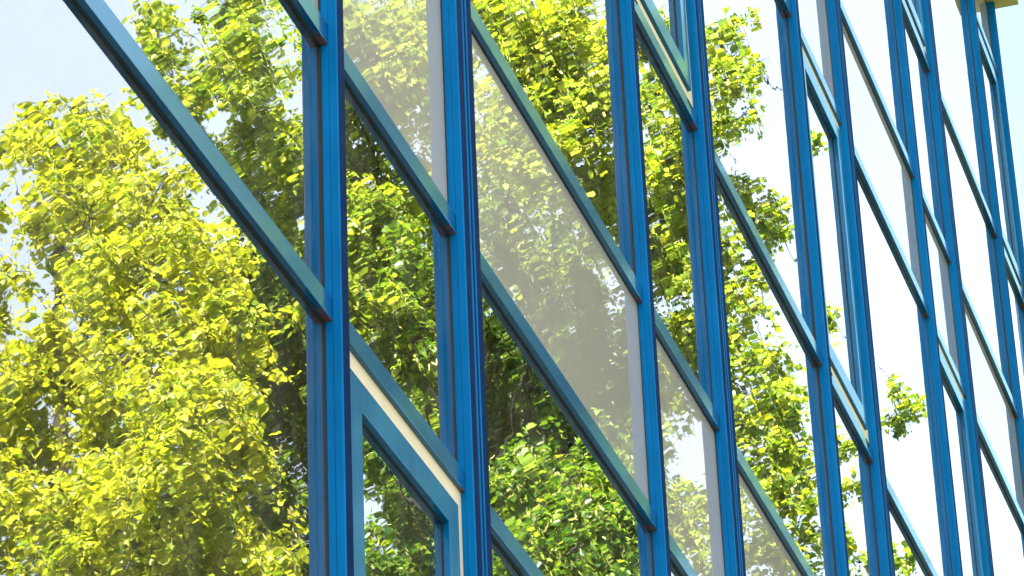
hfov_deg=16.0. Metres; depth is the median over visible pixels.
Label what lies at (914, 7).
sash window
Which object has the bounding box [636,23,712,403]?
window pane
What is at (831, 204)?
window
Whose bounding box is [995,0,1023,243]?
sky
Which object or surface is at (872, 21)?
window pane
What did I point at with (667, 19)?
sash window
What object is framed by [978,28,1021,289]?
window
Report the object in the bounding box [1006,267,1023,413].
window pane
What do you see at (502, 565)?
window pane
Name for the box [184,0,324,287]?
window pane
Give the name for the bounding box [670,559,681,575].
window pane
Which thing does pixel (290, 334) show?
window pane
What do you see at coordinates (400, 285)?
window pane
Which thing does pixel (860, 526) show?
window pane
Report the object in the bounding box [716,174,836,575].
window pane
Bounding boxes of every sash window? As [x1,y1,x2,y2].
[350,351,463,575]
[637,0,692,106]
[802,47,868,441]
[904,0,925,51]
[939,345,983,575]
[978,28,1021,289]
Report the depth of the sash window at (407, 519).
8.78 m
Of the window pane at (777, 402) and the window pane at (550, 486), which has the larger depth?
the window pane at (777, 402)
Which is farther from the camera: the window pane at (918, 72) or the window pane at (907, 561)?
the window pane at (918, 72)
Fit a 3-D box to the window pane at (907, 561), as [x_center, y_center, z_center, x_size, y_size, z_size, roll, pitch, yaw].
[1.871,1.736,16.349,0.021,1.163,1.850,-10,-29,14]
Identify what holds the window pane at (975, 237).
in the office building
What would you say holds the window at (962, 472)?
in the office building
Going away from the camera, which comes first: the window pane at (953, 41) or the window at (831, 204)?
the window at (831, 204)
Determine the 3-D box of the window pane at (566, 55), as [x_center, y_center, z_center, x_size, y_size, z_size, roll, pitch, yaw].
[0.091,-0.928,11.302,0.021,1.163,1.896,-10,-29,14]
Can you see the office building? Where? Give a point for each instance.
(510, 286)
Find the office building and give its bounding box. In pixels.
[0,0,1023,575]
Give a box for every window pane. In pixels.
[64,0,328,575]
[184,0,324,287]
[345,82,457,461]
[470,0,635,275]
[481,281,654,575]
[491,535,522,575]
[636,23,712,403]
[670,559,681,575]
[703,0,815,340]
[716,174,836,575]
[833,395,879,575]
[841,0,908,155]
[856,167,952,575]
[888,498,928,575]
[904,16,945,241]
[931,0,991,215]
[943,112,1012,396]
[979,434,1023,575]
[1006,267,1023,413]
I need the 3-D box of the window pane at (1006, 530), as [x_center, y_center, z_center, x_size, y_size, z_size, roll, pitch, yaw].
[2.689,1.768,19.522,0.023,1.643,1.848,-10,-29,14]
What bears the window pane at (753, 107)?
in the office building
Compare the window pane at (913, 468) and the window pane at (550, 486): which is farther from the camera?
the window pane at (913, 468)

